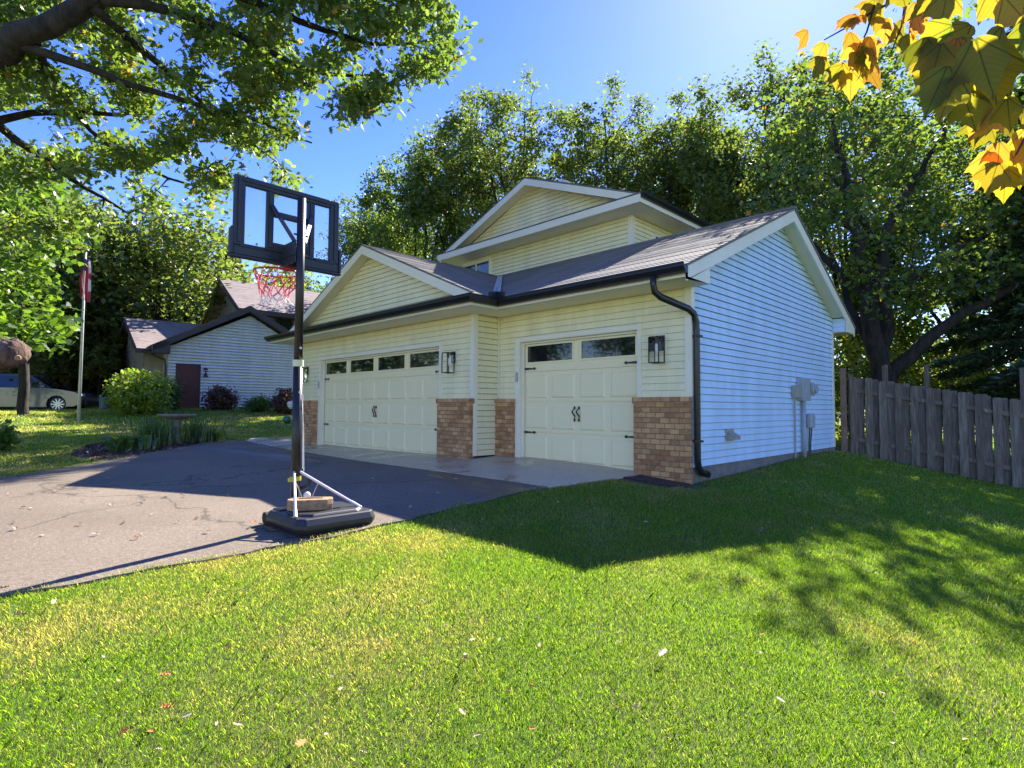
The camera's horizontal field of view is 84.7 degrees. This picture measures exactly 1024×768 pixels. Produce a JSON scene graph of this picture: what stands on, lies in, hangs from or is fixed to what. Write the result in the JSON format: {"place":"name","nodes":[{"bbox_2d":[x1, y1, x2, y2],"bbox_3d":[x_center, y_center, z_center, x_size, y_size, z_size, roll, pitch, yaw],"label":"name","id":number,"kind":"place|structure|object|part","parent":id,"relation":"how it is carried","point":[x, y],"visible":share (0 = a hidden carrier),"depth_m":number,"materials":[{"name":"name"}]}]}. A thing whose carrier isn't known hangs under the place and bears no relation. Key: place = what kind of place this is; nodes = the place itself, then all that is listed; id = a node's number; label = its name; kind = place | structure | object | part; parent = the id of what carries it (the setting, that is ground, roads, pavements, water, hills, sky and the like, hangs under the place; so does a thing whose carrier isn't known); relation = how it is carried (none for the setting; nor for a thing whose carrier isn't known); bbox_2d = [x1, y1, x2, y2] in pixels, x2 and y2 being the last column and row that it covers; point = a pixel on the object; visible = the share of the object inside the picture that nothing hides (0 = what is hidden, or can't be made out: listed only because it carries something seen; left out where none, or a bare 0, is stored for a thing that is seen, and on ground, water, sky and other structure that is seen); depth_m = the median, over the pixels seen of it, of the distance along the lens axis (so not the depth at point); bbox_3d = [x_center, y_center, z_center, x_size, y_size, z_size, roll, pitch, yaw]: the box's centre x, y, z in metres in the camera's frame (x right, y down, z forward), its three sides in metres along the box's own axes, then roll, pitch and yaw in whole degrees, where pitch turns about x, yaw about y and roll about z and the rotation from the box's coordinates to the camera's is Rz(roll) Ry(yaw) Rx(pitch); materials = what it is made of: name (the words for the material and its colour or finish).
{"place":"outdoors","nodes":[
{"label":"outdoors","id":0,"kind":"place"},
{"bbox_2d":[0,441,546,597],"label":"driveway","id":1,"kind":"structure","parent":0,"point":[65,548],"depth_m":6.24,"materials":[{"name":"grey asphalt"}]},
{"bbox_2d":[228,174,374,535],"bbox_3d":[-2.106,-0.333,5.659,1.100,3.382,1.628,6,-6,-65],"label":"basketball hoop","id":2,"kind":"object","parent":1,"relation":"on","point":[298,259],"visible":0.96,"depth_m":5.49,"materials":[{"name":"black metal"}]},
{"bbox_2d":[287,496,332,510],"bbox_3d":[-1.893,1.121,5.268,0.406,0.100,0.208,1,-3,-17],"label":"concrete block","id":3,"kind":"object","parent":2,"relation":"on","point":[314,503],"depth_m":5.19,"materials":[{"name":"beige concrete"}]},
{"bbox_2d":[0,0,1021,371],"label":"sky","id":4,"kind":"structure","parent":0,"point":[568,45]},
{"bbox_2d":[0,405,1023,767],"bbox_3d":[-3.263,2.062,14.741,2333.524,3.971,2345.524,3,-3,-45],"label":"ground","id":5,"kind":"structure","parent":0,"point":[494,695],"depth_m":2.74,"materials":[{"name":"plant"}]},
{"bbox_2d":[0,418,21,451],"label":"shrub","id":6,"kind":"object","parent":5,"relation":"on","point":[9,438],"visible":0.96,"depth_m":12.00,"materials":[{"name":"green plant"}]},
{"bbox_2d":[12,610,23,616],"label":"fallen leaf","id":7,"kind":"object","parent":5,"relation":"on","point":[19,613],"visible":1,"depth_m":3.07,"materials":[{"name":"beige plant"}]},
{"bbox_2d":[0,373,98,409],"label":"parked car","id":8,"kind":"object","parent":5,"relation":"on","point":[47,392],"visible":0.76,"depth_m":25.14,"materials":[{"name":"silver metal"}]},
{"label":"windows","id":9,"kind":"part","parent":8,"relation":"part of","materials":[{"name":"black glass"}]},
{"bbox_2d":[0,145,110,414],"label":"maple tree","id":10,"kind":"object","parent":5,"relation":"on","point":[38,288],"visible":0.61,"depth_m":17.01,"materials":[{"name":"green plant"}]},
{"bbox_2d":[0,250,118,384],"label":"pine tree","id":11,"kind":"object","parent":5,"relation":"on","point":[55,379],"visible":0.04,"depth_m":30.57,"materials":[{"name":"green plant"}]},
{"bbox_2d":[77,247,88,423],"bbox_3d":[-14.292,-1.632,18.665,0.200,5.997,0.274,3,-3,-45],"label":"flagpole","id":12,"kind":"object","parent":5,"relation":"on","point":[80,362],"visible":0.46,"depth_m":18.64,"materials":[{"name":"metal"}]},
{"bbox_2d":[79,259,90,301],"bbox_3d":[-14.228,-3.446,18.716,0.309,1.455,0.277,3,-3,-45],"label":"flag","id":13,"kind":"object","parent":12,"relation":"hanging from","point":[87,292],"visible":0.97,"depth_m":18.69,"materials":[{"name":"red fabric"}]},
{"bbox_2d":[29,274,150,405],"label":"pine tree","id":14,"kind":"object","parent":5,"relation":"on","point":[104,344],"visible":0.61,"depth_m":29.13,"materials":[{"name":"green plant"}]},
{"bbox_2d":[0,171,183,389],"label":"oak tree","id":15,"kind":"object","parent":5,"relation":"on","point":[63,281],"visible":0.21,"depth_m":30.08,"materials":[{"name":"green plant"}]},
{"bbox_2d":[99,397,109,408],"bbox_3d":[-18.110,0.851,24.927,0.407,0.568,0.407,3,-3,-45],"label":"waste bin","id":16,"kind":"object","parent":5,"relation":"on","point":[104,405],"visible":0.68,"depth_m":24.76,"materials":[{"name":"grey plastic"}]},
{"bbox_2d":[49,244,182,404],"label":"spruce tree","id":17,"kind":"object","parent":5,"relation":"on","point":[87,386],"visible":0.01,"depth_m":34.07,"materials":[{"name":"green plant"}]},
{"bbox_2d":[118,725,128,732],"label":"fallen leaf","id":18,"kind":"object","parent":5,"relation":"on","point":[125,729],"visible":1,"depth_m":2.09,"materials":[{"name":"brown plant"}]},
{"bbox_2d":[98,368,182,414],"bbox_3d":[-14.526,0.359,21.991,2.578,2.004,2.825,3,-3,-45],"label":"shrub","id":19,"kind":"object","parent":5,"relation":"on","point":[141,392],"visible":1,"depth_m":21.47,"materials":[{"name":"green plant"}]},
{"bbox_2d":[67,437,231,460],"bbox_3d":[-8.857,1.518,13.185,2.576,0.296,5.549,0,-2,-3],"label":"mulch bed","id":20,"kind":"object","parent":5,"relation":"on","point":[92,458],"visible":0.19,"depth_m":11.73,"materials":[{"name":"brown wood"}]},
{"bbox_2d":[100,434,160,450],"bbox_3d":[-8.325,1.283,12.257,1.161,0.343,0.982,1,-3,-21],"label":"hosta","id":21,"kind":"object","parent":20,"relation":"on","point":[135,442],"visible":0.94,"depth_m":12.09,"materials":[{"name":"green plant"}]},
{"bbox_2d":[121,417,193,445],"bbox_3d":[-8.404,1.123,13.389,1.571,0.689,1.314,3,-3,-45],"label":"daylily","id":22,"kind":"object","parent":20,"relation":"on","point":[158,431],"visible":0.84,"depth_m":13.25,"materials":[{"name":"green plant"}]},
{"bbox_2d":[157,414,195,442],"bbox_3d":[-8.315,1.112,13.908,0.845,0.733,0.845,3,-3,-45],"label":"birdbath","id":23,"kind":"object","parent":20,"relation":"on","point":[177,418],"visible":0.73,"depth_m":13.81,"materials":[{"name":"stone"}]},
{"bbox_2d":[179,417,224,442],"bbox_3d":[-8.086,1.176,14.384,1.273,0.648,1.419,3,-3,-45],"label":"daylily","id":24,"kind":"object","parent":20,"relation":"on","point":[196,431],"visible":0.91,"depth_m":14.29,"materials":[{"name":"green plant"}]},
{"bbox_2d":[198,428,225,440],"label":"hosta","id":25,"kind":"object","parent":20,"relation":"on","point":[219,435],"visible":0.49,"depth_m":14.77,"materials":[{"name":"green plant"}]},
{"bbox_2d":[30,177,277,323],"bbox_3d":[-20.890,-5.219,33.074,12.767,13.100,11.760,3,-3,-45],"label":"oak tree","id":26,"kind":"object","parent":5,"relation":"on","point":[179,242],"visible":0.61,"depth_m":31.51,"materials":[{"name":"green plant"}]},
{"bbox_2d":[160,702,171,707],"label":"fallen leaf","id":27,"kind":"object","parent":5,"relation":"on","point":[166,705],"visible":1,"depth_m":2.24,"materials":[{"name":"brown plant"}]},
{"bbox_2d":[162,375,184,410],"bbox_3d":[-14.815,0.426,23.956,1.479,1.632,1.413,3,-3,-45],"label":"shrub","id":28,"kind":"object","parent":5,"relation":"on","point":[175,396],"visible":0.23,"depth_m":24.11,"materials":[{"name":"green plant"}]},
{"bbox_2d":[166,229,212,323],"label":"spruce tree","id":29,"kind":"object","parent":5,"relation":"on","point":[185,317],"visible":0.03,"depth_m":38.64,"materials":[{"name":"green plant"}]},
{"bbox_2d":[120,279,319,408],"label":"house","id":30,"kind":"structure","parent":5,"relation":"on","point":[230,346],"depth_m":27.41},
{"bbox_2d":[175,363,200,408],"bbox_3d":[-14.842,0.103,25.696,1.026,2.139,0.061,2,-3,-41],"label":"door","id":31,"kind":"structure","parent":30,"relation":"in","point":[190,374],"depth_m":25.75,"materials":[{"name":"red wood"}]},
{"bbox_2d":[274,318,293,329],"bbox_3d":[-12.493,-3.171,30.746,1.057,1.400,0.070,2,-3,-41],"label":"window","id":32,"kind":"structure","parent":30,"relation":"in","point":[287,323],"depth_m":30.78,"materials":[{"name":"black glass"}]},
{"bbox_2d":[200,384,239,410],"bbox_3d":[-12.914,0.719,24.970,1.578,1.460,1.766,3,-3,-45],"label":"shrub","id":33,"kind":"object","parent":5,"relation":"on","point":[219,398],"visible":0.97,"depth_m":24.76,"materials":[{"name":"purple plant"}]},
{"bbox_2d":[207,251,249,308],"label":"spruce tree","id":34,"kind":"object","parent":5,"relation":"on","point":[226,258],"visible":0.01,"depth_m":41.38,"materials":[{"name":"green plant"}]},
{"bbox_2d":[0,0,483,372],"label":"oak tree","id":35,"kind":"object","parent":5,"relation":"on","point":[27,31],"visible":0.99,"depth_m":9.54,"materials":[{"name":"green plant"}]},
{"bbox_2d":[240,393,273,412],"bbox_3d":[-11.134,0.927,24.673,1.484,1.082,1.756,3,-3,-45],"label":"shrub","id":36,"kind":"object","parent":5,"relation":"on","point":[260,404],"visible":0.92,"depth_m":24.35,"materials":[{"name":"green plant"}]},
{"bbox_2d":[203,243,327,292],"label":"oak tree","id":37,"kind":"object","parent":5,"relation":"on","point":[306,278],"visible":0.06,"depth_m":44.60,"materials":[{"name":"green plant"}]},
{"bbox_2d":[267,387,292,414],"bbox_3d":[-9.616,0.793,24.103,1.710,1.340,1.839,1,-3,-16],"label":"shrub","id":38,"kind":"object","parent":5,"relation":"on","point":[280,400],"visible":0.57,"depth_m":23.76,"materials":[{"name":"purple plant"}]},
{"bbox_2d":[283,416,290,423],"bbox_3d":[-8.254,1.310,20.598,0.305,0.311,0.310,3,-3,-45],"label":"gazing ball","id":39,"kind":"object","parent":5,"relation":"on","point":[286,419],"visible":0.96,"depth_m":20.49,"materials":[{"name":"teal glass"}]},
{"bbox_2d":[287,401,291,423],"bbox_3d":[-8.038,1.054,20.456,0.301,0.874,0.301,3,-3,-45],"label":"garden lamp","id":40,"kind":"object","parent":5,"relation":"on","point":[289,404],"visible":0.62,"depth_m":20.38,"materials":[{"name":"white metal"}]},
{"bbox_2d":[296,739,305,746],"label":"fallen leaf","id":41,"kind":"object","parent":5,"relation":"on","point":[301,742],"visible":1,"depth_m":2.04,"materials":[{"name":"yellow plant"}]},
{"bbox_2d":[322,193,405,288],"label":"oak tree","id":42,"kind":"object","parent":5,"relation":"on","point":[360,227],"visible":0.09,"depth_m":30.07,"materials":[{"name":"green plant"}]},
{"bbox_2d":[314,183,441,279],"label":"oak tree","id":43,"kind":"object","parent":5,"relation":"on","point":[343,200],"visible":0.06,"depth_m":33.10,"materials":[{"name":"green plant"}]},
{"bbox_2d":[343,132,475,265],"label":"oak tree","id":44,"kind":"object","parent":5,"relation":"on","point":[389,234],"visible":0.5,"depth_m":26.36,"materials":[{"name":"green plant"}]},
{"bbox_2d":[247,437,638,488],"bbox_3d":[-3.025,1.468,11.861,2.110,0.208,12.140,3,-3,-45],"label":"concrete apron","id":45,"kind":"object","parent":5,"relation":"on","point":[541,472],"visible":0.66,"depth_m":8.99,"materials":[{"name":"grey concrete"}]},
{"bbox_2d":[393,83,522,266],"bbox_3d":[-2.397,-6.216,27.100,6.748,15.626,6.514,3,-3,-45],"label":"oak tree","id":46,"kind":"object","parent":5,"relation":"on","point":[432,151],"visible":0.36,"depth_m":25.55,"materials":[{"name":"green plant"}]},
{"bbox_2d":[424,59,617,232],"bbox_3d":[0.582,-6.188,24.829,8.454,15.828,7.846,3,-3,-45],"label":"oak tree","id":47,"kind":"object","parent":5,"relation":"on","point":[527,145],"visible":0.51,"depth_m":23.84,"materials":[{"name":"green plant"}]},
{"bbox_2d":[263,177,855,484],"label":"house","id":48,"kind":"structure","parent":5,"relation":"on","point":[646,333],"depth_m":10.16,"materials":[{"name":"white plastic"}]},
{"bbox_2d":[324,349,438,453],"bbox_3d":[-3.038,0.412,12.502,0.117,2.139,4.870,3,-3,-45],"label":"garage door","id":49,"kind":"structure","parent":48,"relation":"in","point":[383,402],"depth_m":12.24,"materials":[{"name":"beige paint"}]},
{"bbox_2d":[463,257,491,273],"bbox_3d":[-1.019,-3.194,16.268,0.030,0.780,1.230,3,-3,-45],"label":"window","id":50,"kind":"structure","parent":48,"relation":"in","point":[482,265],"depth_m":16.14,"materials":[{"name":"blue"}]},
{"bbox_2d":[524,333,636,470],"bbox_3d":[1.075,0.295,9.263,0.117,2.139,2.440,3,-3,-45],"label":"garage door","id":51,"kind":"structure","parent":48,"relation":"in","point":[579,393],"depth_m":9.18,"materials":[{"name":"beige paint"}]},
{"bbox_2d":[652,233,662,238],"bbox_3d":[3.871,-3.036,13.739,1.570,1.000,0.030,3,-3,-45],"label":"window","id":52,"kind":"structure","parent":48,"relation":"in","point":[655,235],"depth_m":13.28,"materials":[{"name":"white glass"}]},
{"bbox_2d":[182,257,1019,413],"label":"distant wood","id":53,"kind":"object","parent":5,"relation":"on","point":[946,315],"depth_m":44.34,"materials":[{"name":"green plant"}]},
{"bbox_2d":[536,71,698,212],"bbox_3d":[4.721,-6.275,26.372,8.340,16.167,8.110,3,-3,-45],"label":"oak tree","id":54,"kind":"object","parent":5,"relation":"on","point":[606,140],"visible":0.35,"depth_m":24.31,"materials":[{"name":"green plant"}]},
{"bbox_2d":[623,475,690,487],"bbox_3d":[2.013,1.388,7.705,0.474,0.177,0.882,3,-3,-45],"label":"mulch bed","id":55,"kind":"object","parent":5,"relation":"on","point":[654,480],"visible":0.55,"depth_m":7.65,"materials":[{"name":"soil"}]},
{"bbox_2d":[658,648,667,655],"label":"fallen leaf","id":56,"kind":"object","parent":5,"relation":"on","point":[662,651],"visible":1,"depth_m":2.73,"materials":[{"name":"beige"}]},
{"bbox_2d":[599,86,760,218],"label":"oak tree","id":57,"kind":"object","parent":5,"relation":"on","point":[664,135],"visible":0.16,"depth_m":23.61,"materials":[{"name":"green plant"}]},
{"bbox_2d":[655,104,775,222],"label":"oak tree","id":58,"kind":"object","parent":5,"relation":"on","point":[734,158],"visible":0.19,"depth_m":22.86,"materials":[{"name":"green plant"}]},
{"bbox_2d":[641,37,869,272],"bbox_3d":[9.371,-5.461,21.396,7.056,14.708,7.502,3,-3,-45],"label":"oak tree","id":59,"kind":"object","parent":5,"relation":"on","point":[709,152],"visible":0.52,"depth_m":20.41,"materials":[{"name":"green plant"}]},
{"bbox_2d":[752,48,967,431],"bbox_3d":[13.094,-5.715,22.058,7.374,15.585,7.035,-1,-3,23],"label":"oak tree","id":60,"kind":"object","parent":5,"relation":"on","point":[876,143],"visible":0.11,"depth_m":20.76,"materials":[{"name":"green plant"}]},
{"bbox_2d":[811,177,942,427],"bbox_3d":[13.172,-2.977,21.513,6.202,10.107,5.817,3,-3,-45],"label":"oak tree","id":61,"kind":"object","parent":5,"relation":"on","point":[855,302],"visible":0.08,"depth_m":20.17,"materials":[{"name":"green plant"}]},
{"bbox_2d":[834,333,919,442],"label":"sapling","id":62,"kind":"object","parent":5,"relation":"on","point":[864,370],"visible":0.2,"depth_m":17.64,"materials":[{"name":"green plant"}]},
{"bbox_2d":[737,0,1023,430],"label":"forked tree","id":63,"kind":"object","parent":5,"relation":"on","point":[875,332],"visible":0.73,"depth_m":14.47,"materials":[{"name":"green plant"}]},
{"bbox_2d":[882,365,887,434],"bbox_3d":[8.761,0.721,13.150,0.100,2.346,0.100,3,-3,-45],"label":"wooden post","id":64,"kind":"object","parent":5,"relation":"on","point":[885,373],"visible":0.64,"depth_m":13.15,"materials":[{"name":"grey wood"}]},
{"bbox_2d":[860,324,959,430],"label":"sapling","id":65,"kind":"object","parent":5,"relation":"on","point":[922,364],"visible":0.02,"depth_m":22.04,"materials":[{"name":"green plant"}]},
{"bbox_2d":[924,365,929,446],"bbox_3d":[10.330,0.806,13.945,0.100,2.573,0.100,3,-3,-45],"label":"wooden post","id":66,"kind":"object","parent":5,"relation":"on","point":[926,377],"visible":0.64,"depth_m":13.95,"materials":[{"name":"grey wood"}]},
{"bbox_2d":[838,157,1023,447],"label":"oak tree","id":67,"kind":"object","parent":5,"relation":"on","point":[942,278],"visible":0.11,"depth_m":19.32,"materials":[{"name":"green plant"}]},
{"bbox_2d":[840,368,1023,488],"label":"fence","id":68,"kind":"object","parent":5,"relation":"on","point":[900,442],"visible":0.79,"depth_m":12.04,"materials":[{"name":"grey wood"}]},
{"bbox_2d":[861,334,1002,443],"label":"sapling","id":69,"kind":"object","parent":5,"relation":"on","point":[936,383],"visible":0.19,"depth_m":18.36,"materials":[{"name":"green plant"}]},
{"bbox_2d":[859,106,1007,335],"bbox_3d":[18.460,-5.230,23.040,7.515,15.356,7.519,3,-3,-45],"label":"oak tree","id":70,"kind":"object","parent":5,"relation":"on","point":[937,188],"visible":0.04,"depth_m":23.08,"materials":[{"name":"green plant"}]},
{"bbox_2d":[910,26,1023,426],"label":"spruce tree","id":71,"kind":"object","parent":5,"relation":"on","point":[1008,321],"visible":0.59,"depth_m":14.84,"materials":[{"name":"green plant"}]},
{"bbox_2d":[933,340,1018,448],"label":"sapling","id":72,"kind":"object","parent":5,"relation":"on","point":[998,372],"visible":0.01,"depth_m":19.87,"materials":[{"name":"green plant"}]},
{"bbox_2d":[1019,368,1023,399],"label":"wooden post","id":73,"kind":"object","parent":5,"relation":"on","point":[1021,372],"visible":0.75,"depth_m":12.56,"materials":[{"name":"grey wood"}]},
{"bbox_2d":[792,0,1023,203],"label":"maple branch","id":74,"kind":"object","parent":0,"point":[958,72],"visible":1,"depth_m":1.24,"materials":[{"name":"yellow plant"}]}
]}

